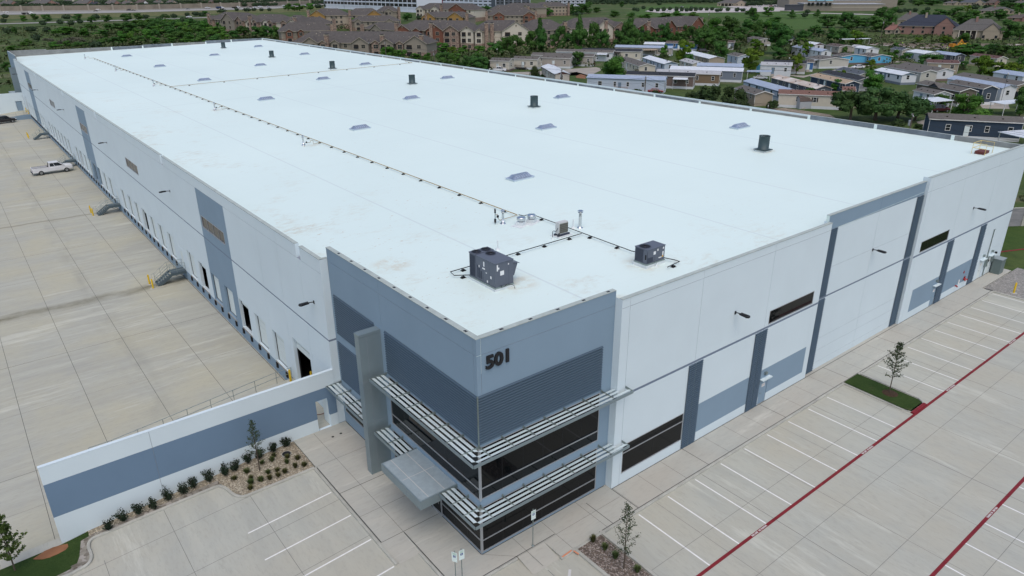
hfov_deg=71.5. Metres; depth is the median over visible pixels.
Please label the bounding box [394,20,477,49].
apartment block
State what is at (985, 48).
broadleaf tree
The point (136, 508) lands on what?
shrub
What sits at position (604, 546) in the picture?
grass tuft
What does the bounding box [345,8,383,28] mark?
apartment block
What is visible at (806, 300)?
window
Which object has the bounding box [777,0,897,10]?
school
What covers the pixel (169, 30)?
broadleaf tree
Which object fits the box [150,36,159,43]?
broadleaf tree
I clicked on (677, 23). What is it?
apartment block
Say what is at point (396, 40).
apartment block
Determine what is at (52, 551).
bare earth patch
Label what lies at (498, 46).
broadleaf tree
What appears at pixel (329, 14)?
apartment block
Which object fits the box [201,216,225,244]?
window
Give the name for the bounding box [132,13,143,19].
broadleaf tree
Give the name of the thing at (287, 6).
broadleaf tree
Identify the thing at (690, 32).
broadleaf tree
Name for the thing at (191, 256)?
dock door
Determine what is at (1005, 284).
corner gravel
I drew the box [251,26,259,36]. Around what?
broadleaf tree
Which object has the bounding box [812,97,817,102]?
window
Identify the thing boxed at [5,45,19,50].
broadleaf tree
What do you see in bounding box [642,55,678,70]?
mobile home
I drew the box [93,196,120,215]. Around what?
dock stairs
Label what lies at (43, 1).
house
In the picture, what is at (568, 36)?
broadleaf tree
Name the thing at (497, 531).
curtain window
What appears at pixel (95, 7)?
motorway wall
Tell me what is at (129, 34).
broadleaf tree
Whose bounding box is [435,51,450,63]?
broadleaf tree
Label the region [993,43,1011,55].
broadleaf tree
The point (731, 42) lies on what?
mobile home
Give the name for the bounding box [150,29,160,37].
broadleaf tree
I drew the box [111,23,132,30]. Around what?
broadleaf tree
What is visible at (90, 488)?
screen wall
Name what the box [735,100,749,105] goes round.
bush
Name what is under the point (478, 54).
broadleaf tree
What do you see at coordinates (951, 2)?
house
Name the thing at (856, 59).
mobile home
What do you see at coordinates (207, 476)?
shrub
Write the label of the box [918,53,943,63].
broadleaf tree
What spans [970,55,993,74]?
lime green tree
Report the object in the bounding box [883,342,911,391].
young tree
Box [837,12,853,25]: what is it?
broadleaf tree
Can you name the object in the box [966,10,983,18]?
broadleaf tree
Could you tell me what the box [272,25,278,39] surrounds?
broadleaf tree
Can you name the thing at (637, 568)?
grass tuft
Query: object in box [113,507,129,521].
shrub
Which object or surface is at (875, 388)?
island lawn
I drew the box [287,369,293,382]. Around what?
bollard
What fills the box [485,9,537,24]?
apartment block
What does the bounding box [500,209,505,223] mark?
flue pipe
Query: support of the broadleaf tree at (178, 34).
on the ground at (1014, 260)
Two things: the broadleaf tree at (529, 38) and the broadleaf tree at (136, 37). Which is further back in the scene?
the broadleaf tree at (136, 37)
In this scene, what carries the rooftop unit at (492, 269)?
on the warehouse
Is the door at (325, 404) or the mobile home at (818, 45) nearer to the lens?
the door at (325, 404)
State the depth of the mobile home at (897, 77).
230.90 m
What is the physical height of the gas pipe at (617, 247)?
0.286 m
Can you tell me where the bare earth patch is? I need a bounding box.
[34,544,67,559]
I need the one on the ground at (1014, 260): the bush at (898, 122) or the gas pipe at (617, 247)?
the bush at (898, 122)
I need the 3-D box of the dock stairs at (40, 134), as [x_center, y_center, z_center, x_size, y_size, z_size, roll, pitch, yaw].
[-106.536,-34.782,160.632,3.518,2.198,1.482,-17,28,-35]
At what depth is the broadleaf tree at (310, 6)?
793.98 m
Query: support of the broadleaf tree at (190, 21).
on the ground at (1014, 260)
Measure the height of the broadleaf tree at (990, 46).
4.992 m
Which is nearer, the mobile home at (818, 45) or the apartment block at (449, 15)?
the mobile home at (818, 45)
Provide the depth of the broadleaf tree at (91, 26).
487.30 m
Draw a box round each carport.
[747,70,771,79]
[923,97,953,112]
[989,99,1017,115]
[998,130,1023,140]
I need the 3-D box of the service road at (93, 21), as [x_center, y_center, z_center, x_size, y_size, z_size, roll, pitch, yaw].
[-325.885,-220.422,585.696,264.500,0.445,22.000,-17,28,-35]
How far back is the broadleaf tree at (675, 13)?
587.16 m
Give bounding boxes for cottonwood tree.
[535,16,542,41]
[575,13,585,45]
[787,9,796,18]
[813,9,820,16]
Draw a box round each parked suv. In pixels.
[0,115,16,123]
[698,49,708,52]
[932,104,950,112]
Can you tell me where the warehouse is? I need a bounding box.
[7,38,1023,553]
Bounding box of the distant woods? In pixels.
[0,0,1018,65]
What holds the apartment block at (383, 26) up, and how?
on the ground at (1014, 260)
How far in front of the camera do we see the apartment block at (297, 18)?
438.03 m
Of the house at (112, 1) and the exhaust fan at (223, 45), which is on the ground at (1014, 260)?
the house at (112, 1)
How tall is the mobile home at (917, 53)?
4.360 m
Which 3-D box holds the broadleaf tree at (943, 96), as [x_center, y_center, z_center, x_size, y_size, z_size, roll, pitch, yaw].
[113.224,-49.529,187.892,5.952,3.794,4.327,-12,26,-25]
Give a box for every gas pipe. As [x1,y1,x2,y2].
[94,58,516,214]
[171,61,411,86]
[450,233,581,278]
[520,215,679,267]
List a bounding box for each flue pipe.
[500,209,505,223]
[577,210,582,228]
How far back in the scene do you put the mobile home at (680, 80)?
223.62 m
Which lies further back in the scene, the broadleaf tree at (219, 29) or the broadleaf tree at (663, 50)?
the broadleaf tree at (219, 29)
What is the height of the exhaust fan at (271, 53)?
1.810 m
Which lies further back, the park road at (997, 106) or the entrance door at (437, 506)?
the park road at (997, 106)
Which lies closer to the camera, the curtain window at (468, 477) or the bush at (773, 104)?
the curtain window at (468, 477)
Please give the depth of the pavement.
47.21 m
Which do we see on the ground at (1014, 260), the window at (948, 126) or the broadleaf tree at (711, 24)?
the broadleaf tree at (711, 24)
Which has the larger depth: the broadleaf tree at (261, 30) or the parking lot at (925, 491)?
the broadleaf tree at (261, 30)
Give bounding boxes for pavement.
[293,269,1010,575]
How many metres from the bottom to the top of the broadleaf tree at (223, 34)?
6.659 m
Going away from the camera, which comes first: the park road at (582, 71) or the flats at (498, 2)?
the park road at (582, 71)
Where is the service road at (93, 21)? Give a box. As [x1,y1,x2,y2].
[0,17,206,23]
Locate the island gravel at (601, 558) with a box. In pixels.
[578,535,650,575]
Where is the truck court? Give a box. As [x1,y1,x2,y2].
[0,119,284,569]
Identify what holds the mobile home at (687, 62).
on the ground at (1014, 260)
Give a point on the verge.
(154, 13)
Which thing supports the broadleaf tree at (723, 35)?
on the ground at (1014, 260)
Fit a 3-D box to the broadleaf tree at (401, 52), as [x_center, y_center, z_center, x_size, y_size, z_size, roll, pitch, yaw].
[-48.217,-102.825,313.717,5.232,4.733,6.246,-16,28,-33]
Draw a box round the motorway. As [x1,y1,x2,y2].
[0,4,323,14]
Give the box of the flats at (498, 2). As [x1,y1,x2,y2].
[491,0,529,6]
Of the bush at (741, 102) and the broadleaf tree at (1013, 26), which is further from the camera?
the broadleaf tree at (1013, 26)
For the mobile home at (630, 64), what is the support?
on the ground at (1014, 260)
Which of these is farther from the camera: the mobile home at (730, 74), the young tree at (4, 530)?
the mobile home at (730, 74)
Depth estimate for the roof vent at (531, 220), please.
57.80 m
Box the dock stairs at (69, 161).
[59,154,77,165]
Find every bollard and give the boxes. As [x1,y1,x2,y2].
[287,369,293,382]
[1010,282,1017,293]
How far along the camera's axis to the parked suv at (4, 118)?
179.43 m
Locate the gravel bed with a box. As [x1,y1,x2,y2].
[86,441,313,535]
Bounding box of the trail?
[873,43,1022,48]
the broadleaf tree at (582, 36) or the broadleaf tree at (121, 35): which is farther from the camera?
the broadleaf tree at (121, 35)
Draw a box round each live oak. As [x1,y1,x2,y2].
[159,14,169,17]
[830,89,873,119]
[854,86,909,120]
[881,89,929,118]
[909,96,935,120]
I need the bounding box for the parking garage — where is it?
[442,0,490,6]
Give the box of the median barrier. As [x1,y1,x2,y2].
[7,4,314,11]
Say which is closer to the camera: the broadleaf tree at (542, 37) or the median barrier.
the broadleaf tree at (542, 37)
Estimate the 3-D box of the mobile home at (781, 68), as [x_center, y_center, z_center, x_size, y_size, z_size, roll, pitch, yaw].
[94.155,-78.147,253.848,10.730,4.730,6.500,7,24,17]
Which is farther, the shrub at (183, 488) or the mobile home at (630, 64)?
the mobile home at (630, 64)
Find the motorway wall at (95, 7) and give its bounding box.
[0,0,321,10]
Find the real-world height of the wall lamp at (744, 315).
0.260 m
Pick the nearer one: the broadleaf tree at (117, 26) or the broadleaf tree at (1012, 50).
the broadleaf tree at (1012, 50)
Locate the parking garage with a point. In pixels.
(482, 2)
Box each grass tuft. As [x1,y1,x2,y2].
[243,467,250,473]
[246,478,253,484]
[589,533,596,542]
[601,542,608,550]
[612,549,618,558]
[633,564,641,572]
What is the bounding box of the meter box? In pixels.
[982,229,996,275]
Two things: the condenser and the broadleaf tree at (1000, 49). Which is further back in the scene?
the broadleaf tree at (1000, 49)
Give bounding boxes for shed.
[796,96,811,108]
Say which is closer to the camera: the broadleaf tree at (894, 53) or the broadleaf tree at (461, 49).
the broadleaf tree at (894, 53)
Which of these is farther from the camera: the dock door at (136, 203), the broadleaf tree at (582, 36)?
the broadleaf tree at (582, 36)
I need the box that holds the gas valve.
[494,209,516,223]
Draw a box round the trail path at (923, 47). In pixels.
[870,44,1019,48]
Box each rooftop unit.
[469,246,519,291]
[633,240,665,268]
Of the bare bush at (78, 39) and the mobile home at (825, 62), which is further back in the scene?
the bare bush at (78, 39)
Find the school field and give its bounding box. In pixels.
[724,11,869,29]
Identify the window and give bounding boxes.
[79,122,87,134]
[125,157,138,174]
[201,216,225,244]
[343,390,363,427]
[388,376,478,499]
[393,430,480,551]
[480,393,599,498]
[482,448,596,551]
[621,413,683,472]
[768,291,814,324]
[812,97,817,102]
[919,229,949,252]
[945,124,950,130]
[984,126,989,132]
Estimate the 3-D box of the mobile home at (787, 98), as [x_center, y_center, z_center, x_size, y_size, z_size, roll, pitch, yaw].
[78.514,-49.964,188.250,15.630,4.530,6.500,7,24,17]
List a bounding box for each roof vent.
[511,216,526,228]
[526,213,539,225]
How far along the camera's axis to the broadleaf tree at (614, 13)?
609.11 m
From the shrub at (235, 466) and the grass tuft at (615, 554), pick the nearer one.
the grass tuft at (615, 554)
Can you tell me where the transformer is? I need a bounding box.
[990,256,1006,274]
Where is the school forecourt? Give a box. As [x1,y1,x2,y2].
[727,4,783,10]
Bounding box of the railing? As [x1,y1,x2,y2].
[88,367,292,448]
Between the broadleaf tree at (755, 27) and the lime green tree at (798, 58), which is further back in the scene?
the broadleaf tree at (755, 27)
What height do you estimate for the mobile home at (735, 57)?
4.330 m
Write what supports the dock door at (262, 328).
in the warehouse
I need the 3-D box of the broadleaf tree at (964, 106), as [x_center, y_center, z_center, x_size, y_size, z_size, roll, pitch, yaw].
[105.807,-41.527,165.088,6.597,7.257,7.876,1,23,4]
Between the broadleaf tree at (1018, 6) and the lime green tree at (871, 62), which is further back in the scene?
the broadleaf tree at (1018, 6)
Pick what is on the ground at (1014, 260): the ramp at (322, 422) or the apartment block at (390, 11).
the apartment block at (390, 11)
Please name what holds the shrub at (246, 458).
on the gravel bed
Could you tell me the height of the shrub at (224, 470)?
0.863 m
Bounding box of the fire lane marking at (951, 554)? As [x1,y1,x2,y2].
[696,332,1023,575]
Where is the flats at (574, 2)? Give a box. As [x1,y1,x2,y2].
[545,0,584,5]
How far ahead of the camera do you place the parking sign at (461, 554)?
38.17 m
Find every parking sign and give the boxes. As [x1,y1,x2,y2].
[451,551,456,575]
[459,548,463,575]
[531,509,535,546]
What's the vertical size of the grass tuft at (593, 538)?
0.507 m
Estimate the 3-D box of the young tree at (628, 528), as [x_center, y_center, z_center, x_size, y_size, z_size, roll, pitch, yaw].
[6.343,13.793,39.278,1.528,4.816,1.603,4,23,9]
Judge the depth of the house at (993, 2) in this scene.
845.91 m
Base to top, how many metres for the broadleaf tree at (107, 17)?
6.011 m
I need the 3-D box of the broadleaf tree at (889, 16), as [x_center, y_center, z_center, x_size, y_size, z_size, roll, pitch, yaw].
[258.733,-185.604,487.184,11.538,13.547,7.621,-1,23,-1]
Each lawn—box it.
[0,531,88,575]
[570,76,586,82]
[753,79,849,111]
[845,374,921,410]
[1001,226,1023,250]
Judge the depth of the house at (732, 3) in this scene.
859.21 m
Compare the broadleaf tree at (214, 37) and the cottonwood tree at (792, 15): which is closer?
the broadleaf tree at (214, 37)
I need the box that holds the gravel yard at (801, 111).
[765,108,834,117]
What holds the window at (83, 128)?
in the warehouse
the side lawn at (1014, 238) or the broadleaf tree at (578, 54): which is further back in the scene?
the broadleaf tree at (578, 54)
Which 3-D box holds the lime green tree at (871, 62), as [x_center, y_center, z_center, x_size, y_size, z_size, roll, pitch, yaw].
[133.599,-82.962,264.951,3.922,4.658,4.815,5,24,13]
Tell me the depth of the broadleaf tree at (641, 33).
361.95 m
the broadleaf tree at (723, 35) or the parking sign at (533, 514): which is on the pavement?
the parking sign at (533, 514)
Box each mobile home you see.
[489,57,514,71]
[513,56,540,69]
[531,52,596,66]
[541,55,573,68]
[541,64,569,80]
[555,49,614,61]
[582,48,643,60]
[586,74,667,93]
[615,45,673,55]
[621,57,655,71]
[626,71,696,88]
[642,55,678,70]
[644,42,665,45]
[656,69,721,85]
[666,41,697,50]
[670,66,743,82]
[679,58,702,65]
[685,51,725,62]
[697,62,743,67]
[727,52,749,63]
[728,40,734,49]
[734,85,772,105]
[743,78,794,100]
[747,36,770,45]
[760,62,792,76]
[764,60,806,73]
[771,75,832,90]
[778,89,839,109]
[791,45,832,56]
[805,55,849,68]
[805,59,814,71]
[808,41,824,48]
[810,73,861,91]
[820,70,866,90]
[826,43,853,53]
[832,52,865,64]
[834,67,876,76]
[841,86,855,91]
[854,45,878,53]
[859,52,892,64]
[873,68,916,84]
[884,64,938,82]
[890,46,911,56]
[898,62,955,80]
[905,49,939,61]
[913,87,952,106]
[916,80,978,106]
[923,59,959,73]
[923,113,1023,141]
[935,51,965,62]
[947,75,1017,100]
[948,79,999,104]
[955,72,1023,90]
[969,53,1008,66]
[993,69,1023,80]
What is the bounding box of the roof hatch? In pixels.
[971,140,994,155]
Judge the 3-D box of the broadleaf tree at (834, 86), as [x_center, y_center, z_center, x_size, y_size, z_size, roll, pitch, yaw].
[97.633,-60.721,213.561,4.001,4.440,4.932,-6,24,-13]
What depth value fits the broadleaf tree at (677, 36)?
367.33 m
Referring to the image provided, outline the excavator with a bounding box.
[948,39,963,48]
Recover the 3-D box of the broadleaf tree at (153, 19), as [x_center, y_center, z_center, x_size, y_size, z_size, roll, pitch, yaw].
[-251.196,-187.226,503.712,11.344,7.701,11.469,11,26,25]
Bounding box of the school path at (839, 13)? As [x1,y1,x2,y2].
[796,13,873,14]
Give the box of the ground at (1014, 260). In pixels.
[0,0,1023,272]
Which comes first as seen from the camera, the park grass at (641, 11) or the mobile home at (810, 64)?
the mobile home at (810, 64)
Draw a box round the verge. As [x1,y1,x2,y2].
[0,6,323,18]
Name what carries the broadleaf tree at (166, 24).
on the ground at (1014, 260)
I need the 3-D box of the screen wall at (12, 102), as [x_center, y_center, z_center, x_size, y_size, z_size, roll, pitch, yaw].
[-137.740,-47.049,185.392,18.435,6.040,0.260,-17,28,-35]
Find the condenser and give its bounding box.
[550,220,572,239]
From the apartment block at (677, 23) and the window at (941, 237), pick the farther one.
the apartment block at (677, 23)
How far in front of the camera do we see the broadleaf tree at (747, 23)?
408.69 m
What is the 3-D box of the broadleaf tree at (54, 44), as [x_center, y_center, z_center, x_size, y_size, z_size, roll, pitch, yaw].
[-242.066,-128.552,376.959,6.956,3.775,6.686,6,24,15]
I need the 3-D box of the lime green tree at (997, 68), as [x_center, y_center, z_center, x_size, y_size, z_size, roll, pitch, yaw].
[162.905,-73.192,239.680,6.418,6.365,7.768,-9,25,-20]
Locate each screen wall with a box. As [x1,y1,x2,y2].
[0,92,25,113]
[37,368,338,542]
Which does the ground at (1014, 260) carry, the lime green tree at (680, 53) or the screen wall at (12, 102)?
the lime green tree at (680, 53)
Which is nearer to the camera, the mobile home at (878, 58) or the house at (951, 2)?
the mobile home at (878, 58)
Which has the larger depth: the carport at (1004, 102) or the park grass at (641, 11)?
the park grass at (641, 11)
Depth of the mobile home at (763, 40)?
374.46 m
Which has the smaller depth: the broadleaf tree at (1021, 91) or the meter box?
the meter box
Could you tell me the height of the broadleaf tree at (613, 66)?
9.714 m
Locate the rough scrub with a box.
[0,21,1023,201]
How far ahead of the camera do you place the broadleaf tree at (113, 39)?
386.77 m
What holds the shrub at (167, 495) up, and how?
on the gravel bed
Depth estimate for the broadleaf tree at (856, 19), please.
481.67 m
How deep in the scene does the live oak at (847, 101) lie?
165.82 m
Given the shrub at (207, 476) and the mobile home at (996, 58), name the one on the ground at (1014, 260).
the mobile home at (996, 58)
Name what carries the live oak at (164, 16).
on the ground at (1014, 260)
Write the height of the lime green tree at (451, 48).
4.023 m
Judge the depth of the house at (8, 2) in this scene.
990.96 m
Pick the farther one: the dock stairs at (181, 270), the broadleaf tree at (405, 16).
the broadleaf tree at (405, 16)
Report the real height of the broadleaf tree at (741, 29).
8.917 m
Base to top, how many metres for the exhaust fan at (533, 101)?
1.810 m
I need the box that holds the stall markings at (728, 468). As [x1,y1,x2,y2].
[248,294,1023,575]
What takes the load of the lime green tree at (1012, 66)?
on the ground at (1014, 260)
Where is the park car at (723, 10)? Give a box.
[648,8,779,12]
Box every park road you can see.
[509,67,600,75]
[790,61,907,77]
[980,103,1008,108]
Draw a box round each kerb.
[63,291,1023,575]
[911,249,1023,413]
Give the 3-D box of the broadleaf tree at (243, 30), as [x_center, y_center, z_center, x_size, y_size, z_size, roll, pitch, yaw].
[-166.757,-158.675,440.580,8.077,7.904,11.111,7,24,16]
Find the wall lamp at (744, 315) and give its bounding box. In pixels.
[734,311,749,317]
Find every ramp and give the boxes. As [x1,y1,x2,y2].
[0,110,31,119]
[245,378,329,428]
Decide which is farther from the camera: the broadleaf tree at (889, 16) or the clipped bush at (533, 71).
the broadleaf tree at (889, 16)
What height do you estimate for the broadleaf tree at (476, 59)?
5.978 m
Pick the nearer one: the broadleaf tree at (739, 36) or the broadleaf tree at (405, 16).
the broadleaf tree at (739, 36)
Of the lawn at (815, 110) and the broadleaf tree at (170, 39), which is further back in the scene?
the broadleaf tree at (170, 39)
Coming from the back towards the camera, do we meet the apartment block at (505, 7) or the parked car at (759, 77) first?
the apartment block at (505, 7)
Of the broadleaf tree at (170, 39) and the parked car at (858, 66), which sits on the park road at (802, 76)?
the parked car at (858, 66)
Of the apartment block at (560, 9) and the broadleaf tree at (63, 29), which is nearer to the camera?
the broadleaf tree at (63, 29)
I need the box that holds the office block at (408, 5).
[324,0,441,12]
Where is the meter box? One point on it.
(987, 261)
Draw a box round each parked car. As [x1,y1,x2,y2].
[576,74,585,78]
[648,88,663,92]
[753,75,767,79]
[851,65,864,68]
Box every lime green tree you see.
[447,46,456,52]
[675,39,695,59]
[741,48,764,72]
[748,38,763,49]
[791,53,802,74]
[802,42,813,56]
[848,30,867,43]
[865,59,876,69]
[939,36,952,44]
[964,5,972,10]
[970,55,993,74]
[983,61,1007,76]
[1003,62,1023,70]
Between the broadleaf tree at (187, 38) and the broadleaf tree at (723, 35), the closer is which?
the broadleaf tree at (723, 35)
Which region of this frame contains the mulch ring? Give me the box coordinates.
[882,389,897,396]
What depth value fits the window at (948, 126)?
149.83 m
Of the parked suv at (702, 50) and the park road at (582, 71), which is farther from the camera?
the parked suv at (702, 50)
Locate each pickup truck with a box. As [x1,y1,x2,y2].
[30,160,73,174]
[489,66,506,71]
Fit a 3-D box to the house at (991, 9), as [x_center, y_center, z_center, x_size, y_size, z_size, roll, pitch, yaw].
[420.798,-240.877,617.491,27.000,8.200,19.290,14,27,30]
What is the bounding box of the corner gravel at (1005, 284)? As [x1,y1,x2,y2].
[985,268,1023,298]
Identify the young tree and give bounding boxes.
[0,514,27,570]
[246,419,265,470]
[612,501,640,568]
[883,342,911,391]
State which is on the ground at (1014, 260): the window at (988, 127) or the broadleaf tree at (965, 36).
the broadleaf tree at (965, 36)
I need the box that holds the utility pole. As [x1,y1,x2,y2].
[908,113,913,128]
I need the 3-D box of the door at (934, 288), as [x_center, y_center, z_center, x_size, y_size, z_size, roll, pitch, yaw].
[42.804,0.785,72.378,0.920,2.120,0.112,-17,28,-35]
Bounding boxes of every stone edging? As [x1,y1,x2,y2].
[57,532,95,575]
[97,481,219,533]
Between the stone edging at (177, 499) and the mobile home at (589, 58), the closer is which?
the stone edging at (177, 499)
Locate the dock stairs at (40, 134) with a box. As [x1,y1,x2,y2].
[31,128,49,139]
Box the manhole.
[281,451,291,456]
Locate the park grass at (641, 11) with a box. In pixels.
[626,4,744,16]
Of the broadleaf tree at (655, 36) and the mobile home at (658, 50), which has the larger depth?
the broadleaf tree at (655, 36)
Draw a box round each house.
[0,0,16,5]
[30,0,58,3]
[72,0,92,3]
[105,0,119,4]
[135,0,147,3]
[717,0,745,5]
[884,23,901,33]
[897,11,917,24]
[898,13,958,34]
[943,0,961,4]
[952,17,1004,39]
[961,0,985,4]
[980,5,1014,13]
[985,0,999,4]
[1007,13,1023,21]
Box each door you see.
[16,101,23,110]
[136,203,141,222]
[151,217,157,238]
[160,226,166,246]
[169,234,175,255]
[189,253,196,276]
[213,275,221,301]
[226,287,236,316]
[257,316,268,348]
[275,333,286,365]
[322,399,329,423]
[432,500,442,515]
[757,380,766,403]
[928,287,935,305]
[963,126,969,135]
[976,261,982,278]
[984,256,990,273]
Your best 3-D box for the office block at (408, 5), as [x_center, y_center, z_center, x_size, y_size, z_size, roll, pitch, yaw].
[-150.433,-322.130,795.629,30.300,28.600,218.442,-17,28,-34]
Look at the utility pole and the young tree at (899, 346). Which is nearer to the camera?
the young tree at (899, 346)
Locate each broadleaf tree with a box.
[0,62,10,71]
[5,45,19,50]
[10,26,17,34]
[19,15,26,20]
[30,13,38,20]
[40,14,51,21]
[48,42,63,47]
[50,26,75,34]
[62,40,71,46]
[71,13,81,19]
[71,42,88,46]
[78,28,89,36]
[83,24,99,30]
[87,16,96,23]
[91,29,108,37]
[95,37,108,42]
[100,14,111,21]
[103,23,111,29]
[107,37,121,44]
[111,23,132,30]
[116,30,127,45]
[120,13,131,20]
[122,22,138,32]
[125,30,134,39]
[128,34,145,43]
[131,19,146,25]
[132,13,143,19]
[133,27,143,34]
[135,21,147,28]
[141,28,151,40]
[146,20,161,27]
[149,18,163,23]
[150,24,166,34]
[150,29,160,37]
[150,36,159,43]
[160,21,174,28]
[163,32,177,38]
[165,26,177,33]
[165,37,175,42]
[173,31,183,39]
[174,22,190,27]
[180,34,193,42]
[181,31,194,37]
[182,26,193,32]
[183,18,196,25]
[190,25,204,33]
[190,36,207,41]
[196,31,207,36]
[198,21,211,28]
[205,29,217,37]
[207,34,220,40]
[211,26,225,32]
[218,31,229,38]
[229,30,238,37]
[235,26,250,37]
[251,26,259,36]
[258,25,265,37]
[262,26,273,38]
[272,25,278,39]
[283,3,291,10]
[293,3,306,10]
[306,3,314,9]
[380,46,393,55]
[396,49,407,57]
[402,13,412,20]
[410,53,420,59]
[422,53,430,60]
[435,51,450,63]
[437,42,448,51]
[449,52,461,64]
[457,45,467,54]
[460,54,477,66]
[469,56,489,68]
[471,53,481,56]
[474,46,485,53]
[486,40,503,56]
[502,37,514,57]
[510,34,526,53]
[524,30,536,50]
[536,28,546,50]
[549,25,566,48]
[563,32,575,48]
[570,4,574,11]
[571,28,588,48]
[572,51,583,65]
[574,3,589,12]
[583,35,596,47]
[588,21,599,34]
[592,7,601,12]
[593,28,610,47]
[600,55,625,74]
[610,10,620,16]
[613,30,624,45]
[620,18,635,37]
[621,35,633,44]
[631,27,640,44]
[636,25,644,40]
[637,13,651,17]
[643,30,652,41]
[651,31,660,41]
[658,12,671,16]
[658,21,672,40]
[660,44,667,58]
[672,11,683,15]
[672,30,685,40]
[682,24,695,40]
[683,53,694,59]
[688,12,698,15]
[691,24,710,48]
[694,29,718,48]
[707,17,721,33]
[712,41,729,56]
[716,30,730,41]
[717,26,727,31]
[722,15,739,35]
[728,33,743,40]
[733,27,747,40]
[742,19,754,32]
[747,32,760,36]
[749,7,756,15]
[749,20,762,33]
[762,6,774,16]
[763,20,771,28]
[764,20,793,49]
[766,17,781,21]
[772,47,789,59]
[792,38,809,45]
[795,29,813,41]
[807,25,821,33]
[817,14,839,27]
[826,27,851,43]
[831,79,841,89]
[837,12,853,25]
[843,22,856,29]
[851,16,866,27]
[857,18,871,27]
[862,69,884,88]
[865,15,886,31]
[874,6,887,16]
[878,21,892,30]
[883,6,898,25]
[887,49,899,63]
[897,0,906,5]
[900,53,913,60]
[912,0,925,5]
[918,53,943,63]
[919,9,929,14]
[925,0,943,5]
[930,94,951,105]
[932,9,944,14]
[943,7,963,17]
[948,93,984,114]
[954,44,984,55]
[956,12,974,23]
[958,32,970,40]
[959,61,967,69]
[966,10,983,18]
[966,43,980,47]
[967,108,991,114]
[973,46,988,52]
[984,11,993,17]
[986,43,996,49]
[993,8,1008,19]
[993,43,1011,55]
[1000,19,1023,37]
[1001,2,1016,8]
[1007,46,1023,57]
[1013,2,1023,13]
[1015,22,1023,39]
[1015,56,1023,64]
[1015,95,1023,116]
[1018,86,1023,104]
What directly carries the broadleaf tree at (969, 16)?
on the ground at (1014, 260)
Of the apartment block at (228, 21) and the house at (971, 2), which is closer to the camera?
the apartment block at (228, 21)
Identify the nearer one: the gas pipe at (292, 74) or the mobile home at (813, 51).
the gas pipe at (292, 74)
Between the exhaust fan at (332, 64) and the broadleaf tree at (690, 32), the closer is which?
the exhaust fan at (332, 64)
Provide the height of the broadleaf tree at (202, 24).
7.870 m
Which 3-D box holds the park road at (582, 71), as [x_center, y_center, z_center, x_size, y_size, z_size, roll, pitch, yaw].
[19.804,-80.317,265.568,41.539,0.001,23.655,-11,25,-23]
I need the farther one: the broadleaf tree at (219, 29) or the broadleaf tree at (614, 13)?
the broadleaf tree at (614, 13)
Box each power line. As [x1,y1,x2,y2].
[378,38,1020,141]
[710,12,1008,25]
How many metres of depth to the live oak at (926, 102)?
168.37 m
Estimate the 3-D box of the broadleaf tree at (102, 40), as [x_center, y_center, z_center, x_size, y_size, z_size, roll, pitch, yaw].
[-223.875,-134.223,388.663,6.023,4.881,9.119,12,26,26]
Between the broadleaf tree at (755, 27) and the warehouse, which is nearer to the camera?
the warehouse
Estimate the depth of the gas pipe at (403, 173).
81.88 m
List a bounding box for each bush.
[41,38,53,40]
[62,36,76,40]
[72,37,85,41]
[529,65,540,75]
[685,91,696,97]
[695,84,720,99]
[720,85,748,103]
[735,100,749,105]
[766,100,775,107]
[886,118,905,127]
[913,123,922,129]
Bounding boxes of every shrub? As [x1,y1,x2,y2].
[102,515,113,529]
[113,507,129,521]
[131,501,144,513]
[145,496,156,508]
[159,485,173,500]
[177,482,189,493]
[187,476,197,488]
[200,468,214,481]
[219,463,228,475]
[227,458,239,470]
[240,452,251,462]
[255,448,264,459]
[267,442,276,451]
[279,436,290,446]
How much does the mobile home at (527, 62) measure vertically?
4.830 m
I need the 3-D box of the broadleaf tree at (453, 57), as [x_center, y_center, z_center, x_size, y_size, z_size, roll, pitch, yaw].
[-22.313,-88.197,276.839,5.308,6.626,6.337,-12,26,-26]
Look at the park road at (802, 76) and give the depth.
254.36 m
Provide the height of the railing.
2.271 m
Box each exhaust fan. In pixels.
[221,42,226,48]
[269,50,274,57]
[329,61,335,69]
[408,74,416,84]
[528,95,539,107]
[754,135,772,152]
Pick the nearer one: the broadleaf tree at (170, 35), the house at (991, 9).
the broadleaf tree at (170, 35)
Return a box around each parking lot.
[0,470,406,575]
[398,275,1023,575]
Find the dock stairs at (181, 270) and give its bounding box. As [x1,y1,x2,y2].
[151,259,186,285]
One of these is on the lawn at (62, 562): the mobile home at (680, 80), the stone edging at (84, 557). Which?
the stone edging at (84, 557)
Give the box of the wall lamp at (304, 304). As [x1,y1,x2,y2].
[298,300,314,306]
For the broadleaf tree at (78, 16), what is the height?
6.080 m
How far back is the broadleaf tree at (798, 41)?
355.29 m
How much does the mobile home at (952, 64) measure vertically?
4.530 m
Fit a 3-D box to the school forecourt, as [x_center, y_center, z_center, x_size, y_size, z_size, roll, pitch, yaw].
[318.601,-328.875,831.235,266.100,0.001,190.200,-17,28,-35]
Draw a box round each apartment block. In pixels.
[206,12,255,34]
[244,14,289,34]
[277,21,334,41]
[280,15,316,26]
[292,31,437,56]
[306,8,346,28]
[307,17,336,30]
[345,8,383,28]
[348,15,400,30]
[360,22,402,30]
[377,6,400,22]
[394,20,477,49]
[416,3,486,21]
[421,11,475,23]
[474,20,529,49]
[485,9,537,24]
[487,5,530,12]
[507,3,546,17]
[522,19,571,48]
[537,2,569,15]
[561,17,622,45]
[633,18,655,34]
[649,16,704,41]

